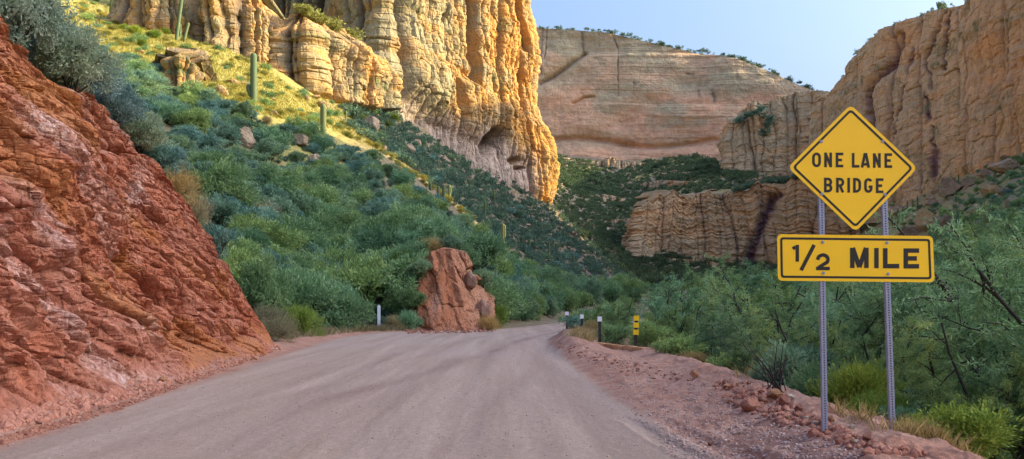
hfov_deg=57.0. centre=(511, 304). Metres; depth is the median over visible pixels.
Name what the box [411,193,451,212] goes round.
mesquite bush
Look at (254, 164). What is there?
jojoba bush
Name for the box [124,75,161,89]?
jojoba bush
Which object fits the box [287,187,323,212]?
jojoba bush
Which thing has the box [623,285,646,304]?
mesquite tree
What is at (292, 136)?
jojoba bush
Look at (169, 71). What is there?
jojoba bush
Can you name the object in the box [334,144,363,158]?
jojoba bush
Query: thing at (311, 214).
mesquite bush
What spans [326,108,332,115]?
creosote bush
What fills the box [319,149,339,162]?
mesquite bush
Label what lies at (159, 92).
jojoba bush
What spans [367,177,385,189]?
jojoba bush
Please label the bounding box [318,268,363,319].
mesquite bush
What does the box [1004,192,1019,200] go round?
creosote bush
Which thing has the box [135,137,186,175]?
jojoba bush
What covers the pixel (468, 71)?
cliff
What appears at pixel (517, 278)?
mesquite bush
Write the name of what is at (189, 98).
mesquite bush
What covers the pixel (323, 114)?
saguaro
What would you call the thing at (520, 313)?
mesquite bush
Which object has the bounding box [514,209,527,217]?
jojoba bush
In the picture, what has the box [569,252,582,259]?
jojoba bush
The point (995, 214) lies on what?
mesquite tree
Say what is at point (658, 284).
mesquite tree
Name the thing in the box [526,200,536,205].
jojoba bush
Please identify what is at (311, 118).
creosote bush
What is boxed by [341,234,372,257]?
mesquite bush
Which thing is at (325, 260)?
jojoba bush
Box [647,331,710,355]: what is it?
mesquite bush
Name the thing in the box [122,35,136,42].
creosote bush
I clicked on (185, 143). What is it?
jojoba bush
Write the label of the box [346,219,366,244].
mesquite bush
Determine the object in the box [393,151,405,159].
jojoba bush
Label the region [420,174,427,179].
bursage
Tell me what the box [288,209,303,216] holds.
jojoba bush
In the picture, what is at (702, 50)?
rim scrub
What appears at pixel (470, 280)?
boulder
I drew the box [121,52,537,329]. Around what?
ground cover
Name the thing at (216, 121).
jojoba bush
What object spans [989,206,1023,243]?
mesquite tree
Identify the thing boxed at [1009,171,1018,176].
creosote bush
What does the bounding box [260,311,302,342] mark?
dry bush
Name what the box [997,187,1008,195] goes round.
boulder
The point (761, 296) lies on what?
mesquite tree
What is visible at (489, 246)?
mesquite bush
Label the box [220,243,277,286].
mesquite bush
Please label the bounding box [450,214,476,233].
jojoba bush
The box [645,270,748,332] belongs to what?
mesquite tree
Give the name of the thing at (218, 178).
mesquite bush
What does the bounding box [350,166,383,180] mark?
jojoba bush
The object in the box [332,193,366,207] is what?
jojoba bush
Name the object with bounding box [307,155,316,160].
boulder
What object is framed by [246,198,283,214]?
dry bush
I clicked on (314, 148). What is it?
jojoba bush
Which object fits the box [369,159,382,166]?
jojoba bush
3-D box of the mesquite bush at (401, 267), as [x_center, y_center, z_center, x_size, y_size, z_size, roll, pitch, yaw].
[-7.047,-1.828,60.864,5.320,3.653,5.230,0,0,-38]
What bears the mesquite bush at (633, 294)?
on the hill
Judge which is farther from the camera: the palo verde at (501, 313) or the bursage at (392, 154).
the bursage at (392, 154)
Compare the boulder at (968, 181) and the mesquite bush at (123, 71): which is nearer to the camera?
the mesquite bush at (123, 71)
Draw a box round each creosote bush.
[79,11,96,20]
[102,20,113,25]
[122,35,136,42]
[130,31,149,41]
[141,44,150,50]
[180,43,191,47]
[212,44,224,50]
[252,104,265,111]
[258,96,274,105]
[260,61,272,70]
[261,89,276,98]
[263,81,274,88]
[304,114,318,122]
[310,112,319,118]
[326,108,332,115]
[326,118,334,125]
[377,131,386,139]
[959,214,972,222]
[967,196,980,202]
[973,178,983,184]
[983,192,993,198]
[1001,188,1015,195]
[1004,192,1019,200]
[1008,198,1023,205]
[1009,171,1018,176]
[1016,159,1023,164]
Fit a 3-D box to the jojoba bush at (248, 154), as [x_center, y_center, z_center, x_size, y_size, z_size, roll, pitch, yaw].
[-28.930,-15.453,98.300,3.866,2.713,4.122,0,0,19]
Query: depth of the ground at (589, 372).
13.70 m
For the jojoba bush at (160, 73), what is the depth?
136.94 m
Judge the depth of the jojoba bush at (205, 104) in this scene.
119.11 m
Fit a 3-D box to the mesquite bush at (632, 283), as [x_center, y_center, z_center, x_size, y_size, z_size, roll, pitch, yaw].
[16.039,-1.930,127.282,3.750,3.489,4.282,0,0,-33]
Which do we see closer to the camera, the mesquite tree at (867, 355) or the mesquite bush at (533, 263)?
the mesquite tree at (867, 355)
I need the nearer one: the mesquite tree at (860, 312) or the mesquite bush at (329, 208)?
the mesquite tree at (860, 312)
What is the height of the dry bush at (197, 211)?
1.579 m
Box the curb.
[597,342,646,350]
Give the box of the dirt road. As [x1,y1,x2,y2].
[0,311,699,458]
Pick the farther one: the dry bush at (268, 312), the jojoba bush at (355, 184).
the jojoba bush at (355, 184)
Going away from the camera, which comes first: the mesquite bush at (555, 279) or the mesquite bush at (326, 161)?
the mesquite bush at (555, 279)
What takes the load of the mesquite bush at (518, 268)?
on the hill
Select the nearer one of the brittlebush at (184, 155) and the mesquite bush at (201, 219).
the mesquite bush at (201, 219)
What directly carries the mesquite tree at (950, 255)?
on the hill
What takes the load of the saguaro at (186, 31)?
on the hill
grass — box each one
[62,0,402,149]
[275,321,407,338]
[562,322,598,341]
[646,343,755,377]
[828,396,987,454]
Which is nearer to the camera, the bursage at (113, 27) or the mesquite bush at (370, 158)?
the mesquite bush at (370, 158)
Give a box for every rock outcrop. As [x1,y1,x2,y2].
[107,0,191,35]
[152,47,217,85]
[183,0,284,62]
[267,12,403,111]
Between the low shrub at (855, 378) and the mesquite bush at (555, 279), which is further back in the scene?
the mesquite bush at (555, 279)
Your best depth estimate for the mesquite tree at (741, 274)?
119.60 m
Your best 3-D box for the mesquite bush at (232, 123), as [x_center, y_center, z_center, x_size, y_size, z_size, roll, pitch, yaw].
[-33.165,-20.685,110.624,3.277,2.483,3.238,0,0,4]
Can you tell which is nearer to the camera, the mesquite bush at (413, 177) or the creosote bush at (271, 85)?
the mesquite bush at (413, 177)
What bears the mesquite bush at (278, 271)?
on the ground at (589, 372)
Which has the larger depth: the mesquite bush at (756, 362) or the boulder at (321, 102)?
the boulder at (321, 102)
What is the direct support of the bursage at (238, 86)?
on the hill
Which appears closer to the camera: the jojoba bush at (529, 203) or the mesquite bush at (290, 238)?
the mesquite bush at (290, 238)
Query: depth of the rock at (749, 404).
12.00 m
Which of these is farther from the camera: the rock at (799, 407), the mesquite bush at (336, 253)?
the mesquite bush at (336, 253)
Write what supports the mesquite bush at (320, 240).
on the hill
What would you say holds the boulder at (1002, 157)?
on the hill
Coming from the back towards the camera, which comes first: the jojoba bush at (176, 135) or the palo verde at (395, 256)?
the jojoba bush at (176, 135)
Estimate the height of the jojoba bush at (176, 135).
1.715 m
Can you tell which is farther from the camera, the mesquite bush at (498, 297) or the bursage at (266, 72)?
the bursage at (266, 72)
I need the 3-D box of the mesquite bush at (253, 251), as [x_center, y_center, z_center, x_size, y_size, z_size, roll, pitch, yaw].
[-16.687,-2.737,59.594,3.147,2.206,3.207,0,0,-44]
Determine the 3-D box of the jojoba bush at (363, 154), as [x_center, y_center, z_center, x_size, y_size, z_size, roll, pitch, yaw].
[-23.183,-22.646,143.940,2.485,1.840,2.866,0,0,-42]
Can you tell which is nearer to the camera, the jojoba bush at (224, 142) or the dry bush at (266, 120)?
the jojoba bush at (224, 142)
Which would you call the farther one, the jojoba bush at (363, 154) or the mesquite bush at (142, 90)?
the jojoba bush at (363, 154)
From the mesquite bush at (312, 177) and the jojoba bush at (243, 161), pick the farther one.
the mesquite bush at (312, 177)
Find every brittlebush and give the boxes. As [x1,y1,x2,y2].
[0,0,86,54]
[10,12,72,67]
[28,20,129,97]
[78,46,128,102]
[87,77,144,125]
[91,83,150,126]
[119,109,171,152]
[136,110,164,126]
[168,159,191,174]
[176,146,187,160]
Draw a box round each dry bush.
[164,161,206,204]
[181,190,215,227]
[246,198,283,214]
[253,302,301,337]
[260,114,274,124]
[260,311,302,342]
[383,314,405,329]
[418,235,444,251]
[475,315,501,329]
[583,318,605,333]
[670,348,711,362]
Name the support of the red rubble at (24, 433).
on the dirt road
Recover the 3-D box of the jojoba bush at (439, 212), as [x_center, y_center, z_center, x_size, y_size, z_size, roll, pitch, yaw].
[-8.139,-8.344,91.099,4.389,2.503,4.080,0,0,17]
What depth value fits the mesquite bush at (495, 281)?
68.00 m
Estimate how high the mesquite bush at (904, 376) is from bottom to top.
1.547 m
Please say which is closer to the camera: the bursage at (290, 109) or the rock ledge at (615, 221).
the bursage at (290, 109)
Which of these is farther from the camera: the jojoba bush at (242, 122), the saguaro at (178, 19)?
the saguaro at (178, 19)
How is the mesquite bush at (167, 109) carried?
on the hill
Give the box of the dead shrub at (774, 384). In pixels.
[737,343,788,392]
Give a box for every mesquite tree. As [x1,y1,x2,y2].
[585,293,646,327]
[603,294,637,309]
[610,300,635,322]
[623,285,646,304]
[633,270,738,346]
[640,289,672,315]
[642,301,699,342]
[643,281,655,293]
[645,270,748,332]
[652,274,683,293]
[658,261,751,320]
[681,268,741,306]
[684,268,721,295]
[687,295,805,358]
[691,309,754,360]
[693,251,844,350]
[697,274,804,336]
[699,269,816,343]
[707,257,777,300]
[708,266,752,288]
[713,303,827,374]
[723,265,761,289]
[731,281,874,363]
[741,259,774,288]
[743,302,911,372]
[749,270,869,327]
[756,278,817,298]
[772,260,960,363]
[815,221,1023,386]
[826,276,961,313]
[827,275,976,355]
[828,313,949,388]
[831,203,1023,411]
[845,267,1023,357]
[867,255,974,294]
[877,314,1023,458]
[894,255,1006,398]
[908,246,1023,457]
[930,230,985,262]
[930,247,1023,285]
[932,231,969,247]
[933,238,974,268]
[933,241,975,266]
[934,203,1023,330]
[938,205,1023,362]
[940,229,978,249]
[963,207,1023,248]
[972,228,1023,283]
[974,218,992,242]
[984,203,1023,243]
[984,208,1017,229]
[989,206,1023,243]
[989,235,1023,329]
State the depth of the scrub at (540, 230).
242.10 m
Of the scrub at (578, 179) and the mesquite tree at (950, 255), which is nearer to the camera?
the mesquite tree at (950, 255)
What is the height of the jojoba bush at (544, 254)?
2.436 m
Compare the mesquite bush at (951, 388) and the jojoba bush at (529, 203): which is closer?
the mesquite bush at (951, 388)
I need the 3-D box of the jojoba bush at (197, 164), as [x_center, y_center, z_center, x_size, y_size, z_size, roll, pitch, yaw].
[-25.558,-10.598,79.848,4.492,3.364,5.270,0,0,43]
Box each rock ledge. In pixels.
[591,194,624,201]
[595,157,643,168]
[611,219,626,222]
[639,180,697,189]
[667,258,717,267]
[743,170,792,182]
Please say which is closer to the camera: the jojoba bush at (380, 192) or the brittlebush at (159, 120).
the brittlebush at (159, 120)
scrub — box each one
[291,3,366,44]
[337,98,637,280]
[536,25,817,90]
[553,152,784,288]
[731,173,798,191]
[734,103,774,135]
[841,0,965,76]
[895,155,1023,239]
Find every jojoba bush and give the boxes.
[114,52,142,59]
[121,124,179,148]
[123,67,153,80]
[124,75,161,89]
[124,79,142,88]
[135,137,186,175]
[140,95,165,103]
[140,102,162,113]
[141,88,173,100]
[143,68,167,78]
[147,64,160,71]
[149,63,162,72]
[150,69,164,77]
[151,75,170,84]
[153,83,182,97]
[154,91,178,103]
[166,69,189,82]
[168,124,197,133]
[169,133,188,140]
[170,100,191,109]
[171,124,207,148]
[172,135,196,150]
[180,149,205,164]
[185,159,236,178]
[186,145,205,153]
[192,87,222,101]
[193,97,220,109]
[193,132,222,148]
[199,107,224,130]
[199,190,243,227]
[199,220,242,261]
[200,145,245,163]
[204,122,242,145]
[205,105,229,116]
[205,135,230,147]
[207,98,237,110]
[208,192,251,224]
[222,116,259,130]
[225,143,254,159]
[228,202,288,229]
[230,98,253,118]
[234,155,259,170]
[235,176,269,206]
[245,174,266,184]
[246,110,260,119]
[246,157,257,168]
[250,149,269,162]
[251,127,274,142]
[252,136,290,161]
[255,160,284,175]
[257,246,290,264]
[258,200,282,213]
[259,182,291,200]
[259,261,293,272]
[269,194,299,217]
[277,258,321,275]
[279,123,300,133]
[279,130,295,140]
[280,165,301,178]
[286,150,307,162]
[287,161,313,169]
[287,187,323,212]
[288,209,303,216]
[296,241,326,257]
[304,158,324,165]
[306,142,322,153]
[311,251,353,268]
[316,154,337,163]
[321,149,343,159]
[322,133,335,143]
[329,184,351,198]
[331,145,354,161]
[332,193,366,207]
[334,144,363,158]
[336,179,370,192]
[337,152,344,159]
[342,163,355,173]
[344,158,372,174]
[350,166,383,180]
[356,151,366,158]
[360,199,391,216]
[364,194,401,209]
[365,148,386,160]
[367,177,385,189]
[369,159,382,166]
[373,187,406,202]
[380,163,404,175]
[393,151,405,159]
[396,142,407,150]
[398,197,415,205]
[407,258,431,274]
[410,184,425,191]
[418,145,428,151]
[422,214,470,243]
[427,206,449,218]
[430,152,439,160]
[432,168,445,175]
[433,194,449,206]
[439,233,462,248]
[442,167,457,173]
[447,153,460,159]
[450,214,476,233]
[456,213,474,223]
[472,267,497,287]
[476,195,487,202]
[494,210,507,219]
[503,280,524,293]
[506,207,515,214]
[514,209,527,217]
[517,297,540,320]
[521,231,533,238]
[522,245,533,251]
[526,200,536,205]
[542,252,553,259]
[560,251,571,259]
[562,315,584,328]
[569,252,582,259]
[748,333,843,385]
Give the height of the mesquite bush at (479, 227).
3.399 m
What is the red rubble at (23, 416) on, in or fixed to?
on the dirt road
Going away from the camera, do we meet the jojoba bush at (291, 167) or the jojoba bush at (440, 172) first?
the jojoba bush at (291, 167)
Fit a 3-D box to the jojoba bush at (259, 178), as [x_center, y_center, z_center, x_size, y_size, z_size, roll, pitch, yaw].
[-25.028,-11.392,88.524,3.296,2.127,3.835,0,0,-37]
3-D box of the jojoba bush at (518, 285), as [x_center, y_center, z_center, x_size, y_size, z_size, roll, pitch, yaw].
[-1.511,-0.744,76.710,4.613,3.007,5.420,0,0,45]
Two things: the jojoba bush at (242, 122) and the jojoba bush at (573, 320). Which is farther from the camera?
the jojoba bush at (242, 122)
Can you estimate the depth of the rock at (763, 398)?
12.41 m
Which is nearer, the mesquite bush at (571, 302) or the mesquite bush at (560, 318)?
the mesquite bush at (560, 318)
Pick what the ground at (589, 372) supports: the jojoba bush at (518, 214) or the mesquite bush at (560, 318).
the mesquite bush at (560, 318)
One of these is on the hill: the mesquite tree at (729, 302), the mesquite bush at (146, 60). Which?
the mesquite bush at (146, 60)
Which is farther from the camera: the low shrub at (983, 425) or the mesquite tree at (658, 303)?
the mesquite tree at (658, 303)
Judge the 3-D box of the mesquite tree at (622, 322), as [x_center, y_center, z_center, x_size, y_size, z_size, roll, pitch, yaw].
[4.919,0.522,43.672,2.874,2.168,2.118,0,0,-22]
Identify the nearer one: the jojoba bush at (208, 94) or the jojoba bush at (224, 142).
the jojoba bush at (224, 142)
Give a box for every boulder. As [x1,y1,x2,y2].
[214,85,228,96]
[227,79,238,83]
[238,126,255,148]
[292,134,308,146]
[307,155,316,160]
[316,101,326,106]
[364,116,379,130]
[404,143,415,152]
[464,271,476,289]
[476,298,490,316]
[888,205,906,215]
[901,226,922,235]
[913,211,935,230]
[924,199,938,205]
[925,194,936,199]
[931,187,938,194]
[932,216,940,224]
[938,177,961,197]
[940,214,951,228]
[961,177,976,186]
[962,162,967,171]
[966,204,978,213]
[976,168,991,176]
[980,185,998,195]
[987,158,1016,173]
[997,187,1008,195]
[999,155,1007,159]
[1000,195,1016,209]
[1008,164,1019,169]
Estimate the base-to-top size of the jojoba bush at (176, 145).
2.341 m
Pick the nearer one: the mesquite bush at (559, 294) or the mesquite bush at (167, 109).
the mesquite bush at (559, 294)
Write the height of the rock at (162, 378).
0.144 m
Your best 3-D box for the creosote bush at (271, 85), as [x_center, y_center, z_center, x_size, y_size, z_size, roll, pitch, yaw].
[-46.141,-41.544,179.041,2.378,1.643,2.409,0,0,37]
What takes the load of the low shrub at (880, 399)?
on the ground at (589, 372)
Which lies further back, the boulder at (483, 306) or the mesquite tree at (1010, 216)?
the boulder at (483, 306)
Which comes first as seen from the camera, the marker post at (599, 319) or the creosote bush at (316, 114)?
the marker post at (599, 319)
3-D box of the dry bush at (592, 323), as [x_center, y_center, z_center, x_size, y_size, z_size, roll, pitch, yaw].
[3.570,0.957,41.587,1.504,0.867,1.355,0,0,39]
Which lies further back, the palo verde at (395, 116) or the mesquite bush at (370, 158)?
the palo verde at (395, 116)
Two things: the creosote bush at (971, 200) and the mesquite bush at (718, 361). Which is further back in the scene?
the creosote bush at (971, 200)
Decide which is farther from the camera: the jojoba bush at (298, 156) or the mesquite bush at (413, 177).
the mesquite bush at (413, 177)
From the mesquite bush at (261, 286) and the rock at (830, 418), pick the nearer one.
the rock at (830, 418)
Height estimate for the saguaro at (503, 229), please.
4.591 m
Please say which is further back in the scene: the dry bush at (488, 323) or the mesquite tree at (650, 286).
the mesquite tree at (650, 286)
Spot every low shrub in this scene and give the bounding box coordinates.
[805,353,915,408]
[840,385,914,415]
[895,393,1023,458]
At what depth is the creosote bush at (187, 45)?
182.43 m
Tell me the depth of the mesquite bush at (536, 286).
86.98 m
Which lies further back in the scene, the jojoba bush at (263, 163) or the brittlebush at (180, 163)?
the jojoba bush at (263, 163)
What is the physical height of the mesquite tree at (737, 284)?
5.400 m
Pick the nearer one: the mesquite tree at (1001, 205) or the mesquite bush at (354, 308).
the mesquite bush at (354, 308)
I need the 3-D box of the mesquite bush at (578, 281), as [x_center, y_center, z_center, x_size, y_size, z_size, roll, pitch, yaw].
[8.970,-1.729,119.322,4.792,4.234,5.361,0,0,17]
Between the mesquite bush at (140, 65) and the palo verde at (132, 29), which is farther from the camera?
the palo verde at (132, 29)
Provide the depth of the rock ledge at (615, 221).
564.52 m
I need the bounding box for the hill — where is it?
[53,0,1023,327]
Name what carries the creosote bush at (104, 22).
on the hill
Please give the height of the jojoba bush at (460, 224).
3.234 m
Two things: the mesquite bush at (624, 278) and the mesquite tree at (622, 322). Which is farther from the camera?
the mesquite bush at (624, 278)
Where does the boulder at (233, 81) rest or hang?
on the hill
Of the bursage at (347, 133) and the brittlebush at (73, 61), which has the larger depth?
the bursage at (347, 133)
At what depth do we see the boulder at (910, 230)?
251.93 m
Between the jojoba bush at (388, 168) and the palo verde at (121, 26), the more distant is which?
the palo verde at (121, 26)
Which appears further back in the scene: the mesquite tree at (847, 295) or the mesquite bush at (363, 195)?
the mesquite bush at (363, 195)
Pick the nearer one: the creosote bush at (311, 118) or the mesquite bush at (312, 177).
the mesquite bush at (312, 177)
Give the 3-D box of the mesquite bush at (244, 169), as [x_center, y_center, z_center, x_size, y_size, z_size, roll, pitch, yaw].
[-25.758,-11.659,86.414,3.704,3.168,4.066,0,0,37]
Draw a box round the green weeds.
[611,340,718,350]
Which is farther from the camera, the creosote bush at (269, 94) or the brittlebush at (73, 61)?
the creosote bush at (269, 94)
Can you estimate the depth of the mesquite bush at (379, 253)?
65.87 m
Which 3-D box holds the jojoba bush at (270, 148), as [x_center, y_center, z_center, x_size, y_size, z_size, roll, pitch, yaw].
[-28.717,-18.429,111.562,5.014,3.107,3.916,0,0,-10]
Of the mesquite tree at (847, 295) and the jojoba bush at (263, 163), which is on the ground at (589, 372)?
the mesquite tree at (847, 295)
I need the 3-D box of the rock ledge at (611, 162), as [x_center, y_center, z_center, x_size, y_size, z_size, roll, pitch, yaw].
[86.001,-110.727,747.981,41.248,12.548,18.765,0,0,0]
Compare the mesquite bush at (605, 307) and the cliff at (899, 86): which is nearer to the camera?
the mesquite bush at (605, 307)
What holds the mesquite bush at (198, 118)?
on the hill
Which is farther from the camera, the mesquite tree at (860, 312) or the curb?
the curb
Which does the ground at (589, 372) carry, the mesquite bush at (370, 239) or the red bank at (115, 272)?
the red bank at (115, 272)
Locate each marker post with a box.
[377,305,380,325]
[580,314,583,326]
[597,317,601,341]
[633,315,638,345]
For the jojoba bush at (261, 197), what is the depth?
79.07 m
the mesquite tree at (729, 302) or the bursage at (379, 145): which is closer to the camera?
the mesquite tree at (729, 302)
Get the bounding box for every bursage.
[100,30,111,34]
[107,23,117,30]
[114,40,128,45]
[151,49,160,53]
[159,36,169,40]
[164,42,178,46]
[223,61,234,67]
[224,82,241,89]
[232,95,244,100]
[234,55,242,60]
[237,91,247,97]
[259,69,268,74]
[274,108,285,115]
[285,107,297,113]
[293,92,303,98]
[341,130,354,137]
[372,140,383,148]
[389,152,398,157]
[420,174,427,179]
[445,196,453,203]
[456,207,465,212]
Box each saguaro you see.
[109,0,112,12]
[175,0,182,40]
[183,23,189,41]
[246,53,256,102]
[320,104,325,134]
[442,184,444,197]
[448,185,451,196]
[501,223,505,242]
[956,211,958,227]
[983,210,985,226]
[987,207,990,227]
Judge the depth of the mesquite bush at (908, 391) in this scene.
13.86 m
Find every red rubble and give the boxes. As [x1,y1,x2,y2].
[0,343,280,432]
[0,348,280,444]
[405,327,496,333]
[554,339,692,380]
[713,380,927,457]
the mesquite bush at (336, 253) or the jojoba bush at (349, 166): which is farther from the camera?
the jojoba bush at (349, 166)
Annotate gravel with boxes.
[593,356,874,458]
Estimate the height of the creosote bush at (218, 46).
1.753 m
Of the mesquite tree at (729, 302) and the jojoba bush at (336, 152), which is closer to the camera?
the mesquite tree at (729, 302)
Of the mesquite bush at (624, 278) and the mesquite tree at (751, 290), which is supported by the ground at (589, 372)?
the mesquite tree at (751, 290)
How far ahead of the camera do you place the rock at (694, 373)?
17.27 m
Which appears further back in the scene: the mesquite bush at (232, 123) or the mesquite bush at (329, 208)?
the mesquite bush at (232, 123)
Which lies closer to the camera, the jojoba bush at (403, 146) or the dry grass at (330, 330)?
the dry grass at (330, 330)
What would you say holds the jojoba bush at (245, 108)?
on the hill
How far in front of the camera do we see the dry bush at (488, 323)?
58.05 m
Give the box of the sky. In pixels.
[530,0,964,91]
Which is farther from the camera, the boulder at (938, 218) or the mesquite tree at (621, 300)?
the boulder at (938, 218)
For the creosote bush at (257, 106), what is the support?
on the hill
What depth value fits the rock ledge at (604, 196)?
625.16 m
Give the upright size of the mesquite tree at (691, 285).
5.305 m
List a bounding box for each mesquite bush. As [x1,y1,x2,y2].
[110,65,134,79]
[113,55,133,68]
[124,58,156,71]
[125,56,152,69]
[132,86,152,97]
[147,98,189,124]
[170,105,214,134]
[173,92,201,107]
[175,78,207,100]
[182,157,262,208]
[182,183,210,223]
[188,149,240,164]
[219,112,249,120]
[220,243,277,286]
[223,120,243,130]
[223,235,261,254]
[225,211,285,246]
[229,247,297,312]
[231,162,257,182]
[232,245,265,268]
[234,225,280,249]
[246,160,296,194]
[252,126,293,153]
[253,121,277,132]
[259,217,316,255]
[262,208,327,244]
[264,241,296,258]
[268,264,298,278]
[269,123,282,134]
[270,253,314,269]
[273,163,315,195]
[275,261,356,326]
[279,245,314,263]
[282,114,311,126]
[285,161,323,182]
[293,124,312,141]
[296,196,349,223]
[296,230,343,252]
[297,169,326,190]
[300,120,328,142]
[301,182,343,207]
[304,205,336,228]
[305,243,361,266]
[306,208,347,243]
[308,157,343,178]
[309,134,336,153]
[310,257,342,271]
[310,264,342,277]
[314,164,346,188]
[315,164,340,179]
[316,288,374,330]
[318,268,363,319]
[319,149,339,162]
[321,251,403,315]
[325,229,353,249]
[326,249,366,262]
[330,201,355,223]
[332,207,370,232]
[334,163,344,174]
[339,163,353,178]
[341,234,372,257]
[343,170,370,189]
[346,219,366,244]
[348,187,374,207]
[351,211,377,222]
[354,154,377,168]
[354,217,403,246]
[355,220,411,255]
[357,161,384,179]
[357,242,405,263]
[363,201,435,236]
[373,248,428,298]
[380,285,408,314]
[382,236,434,269]
[385,167,412,185]
[388,182,417,200]
[389,199,437,216]
[390,228,427,247]
[395,287,427,308]
[396,307,425,329]
[398,212,448,232]
[402,166,416,183]
[405,194,440,208]
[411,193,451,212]
[412,189,429,197]
[412,214,467,243]
[456,242,482,266]
[462,226,511,270]
[467,220,491,233]
[484,256,516,276]
[484,271,518,316]
[484,286,512,310]
[491,274,534,323]
[492,267,525,289]
[504,244,520,258]
[504,251,532,270]
[505,278,534,319]
[506,291,529,320]
[512,264,523,271]
[514,259,532,269]
[515,274,539,295]
[520,268,534,276]
[522,275,545,283]
[524,258,539,267]
[524,279,549,314]
[529,270,545,278]
[529,291,547,320]
[534,271,563,288]
[535,266,553,278]
[538,280,566,314]
[539,278,561,312]
[541,293,559,317]
[542,265,571,279]
[548,287,568,305]
[552,281,579,298]
[556,309,582,325]
[560,289,581,312]
[562,307,600,328]
[573,275,595,304]
[574,274,606,305]
[575,289,593,307]
[587,298,633,331]
[593,320,632,343]
[597,278,626,302]
[610,272,631,286]
[620,279,642,297]
[621,288,641,301]
[625,317,675,346]
[632,277,648,292]
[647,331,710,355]
[706,351,751,370]
[743,340,772,377]
[785,359,839,402]
[864,352,956,391]
[872,400,936,424]
[895,383,921,408]
[908,368,977,403]
[930,386,1022,458]
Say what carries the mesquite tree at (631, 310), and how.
on the ground at (589, 372)
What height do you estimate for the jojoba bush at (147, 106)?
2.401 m
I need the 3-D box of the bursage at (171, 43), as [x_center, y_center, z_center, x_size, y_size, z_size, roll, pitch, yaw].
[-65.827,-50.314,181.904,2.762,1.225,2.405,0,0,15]
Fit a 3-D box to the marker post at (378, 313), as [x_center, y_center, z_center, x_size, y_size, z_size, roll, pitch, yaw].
[-7.842,0.825,55.515,0.188,1.602,0.030,0,0,0]
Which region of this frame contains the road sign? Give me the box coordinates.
[777,107,933,431]
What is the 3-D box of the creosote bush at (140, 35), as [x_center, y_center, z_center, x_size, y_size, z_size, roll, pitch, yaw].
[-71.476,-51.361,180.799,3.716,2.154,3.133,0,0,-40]
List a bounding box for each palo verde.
[118,23,127,29]
[127,24,142,32]
[136,38,149,45]
[144,29,161,38]
[161,27,170,33]
[280,301,327,336]
[388,244,419,266]
[390,113,402,121]
[494,305,514,327]
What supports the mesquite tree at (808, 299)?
on the ground at (589, 372)
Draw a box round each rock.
[158,376,167,381]
[689,369,699,378]
[740,397,760,411]
[758,395,767,402]
[766,388,783,398]
[778,394,790,406]
[794,404,802,410]
[828,415,834,422]
[863,431,871,440]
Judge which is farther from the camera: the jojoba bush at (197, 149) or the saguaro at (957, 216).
the saguaro at (957, 216)
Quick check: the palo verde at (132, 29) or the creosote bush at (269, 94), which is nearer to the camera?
the creosote bush at (269, 94)
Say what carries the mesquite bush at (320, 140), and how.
on the hill
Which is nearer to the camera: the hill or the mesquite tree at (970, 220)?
the mesquite tree at (970, 220)
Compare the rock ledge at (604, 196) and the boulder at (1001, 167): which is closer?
the boulder at (1001, 167)
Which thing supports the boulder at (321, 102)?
on the hill
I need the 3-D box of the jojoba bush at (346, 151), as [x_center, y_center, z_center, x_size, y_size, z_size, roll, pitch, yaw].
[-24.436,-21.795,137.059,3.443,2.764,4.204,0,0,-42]
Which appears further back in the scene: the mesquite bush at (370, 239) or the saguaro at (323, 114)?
the saguaro at (323, 114)
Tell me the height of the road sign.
3.540 m
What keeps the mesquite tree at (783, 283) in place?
on the ground at (589, 372)
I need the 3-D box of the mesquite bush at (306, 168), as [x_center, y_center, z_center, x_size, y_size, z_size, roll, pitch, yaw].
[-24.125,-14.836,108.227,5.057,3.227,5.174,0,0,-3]
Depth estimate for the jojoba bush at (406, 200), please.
105.35 m
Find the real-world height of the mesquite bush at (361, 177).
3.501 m
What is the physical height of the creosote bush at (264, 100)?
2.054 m
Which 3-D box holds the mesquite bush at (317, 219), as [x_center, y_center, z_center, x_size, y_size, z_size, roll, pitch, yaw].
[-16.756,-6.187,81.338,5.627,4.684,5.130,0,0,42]
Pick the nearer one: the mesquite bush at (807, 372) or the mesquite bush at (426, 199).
the mesquite bush at (807, 372)
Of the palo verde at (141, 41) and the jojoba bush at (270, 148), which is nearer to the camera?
the jojoba bush at (270, 148)
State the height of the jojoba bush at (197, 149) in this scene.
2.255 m
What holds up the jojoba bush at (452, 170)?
on the hill
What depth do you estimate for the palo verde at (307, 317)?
43.67 m
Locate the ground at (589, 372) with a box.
[15,313,983,458]
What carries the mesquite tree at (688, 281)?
on the hill
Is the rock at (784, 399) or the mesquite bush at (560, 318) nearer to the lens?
the rock at (784, 399)
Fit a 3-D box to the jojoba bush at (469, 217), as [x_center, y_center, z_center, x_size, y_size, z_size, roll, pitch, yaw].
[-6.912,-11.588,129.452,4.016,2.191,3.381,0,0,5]
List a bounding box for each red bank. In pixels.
[0,15,273,418]
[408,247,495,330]
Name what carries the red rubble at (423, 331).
on the ground at (589, 372)
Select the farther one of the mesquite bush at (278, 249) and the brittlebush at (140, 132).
the mesquite bush at (278, 249)
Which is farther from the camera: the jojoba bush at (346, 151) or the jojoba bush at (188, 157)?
the jojoba bush at (346, 151)
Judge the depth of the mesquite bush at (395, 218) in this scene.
75.98 m
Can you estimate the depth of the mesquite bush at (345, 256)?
67.33 m
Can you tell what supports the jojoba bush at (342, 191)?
on the hill
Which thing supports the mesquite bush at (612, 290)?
on the hill
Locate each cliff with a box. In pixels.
[273,0,560,204]
[536,28,813,160]
[621,178,859,264]
[716,90,829,172]
[808,5,966,223]
[954,0,1023,178]
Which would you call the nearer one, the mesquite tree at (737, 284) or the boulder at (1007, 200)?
the mesquite tree at (737, 284)
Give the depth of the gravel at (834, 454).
10.71 m
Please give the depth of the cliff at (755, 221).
481.42 m

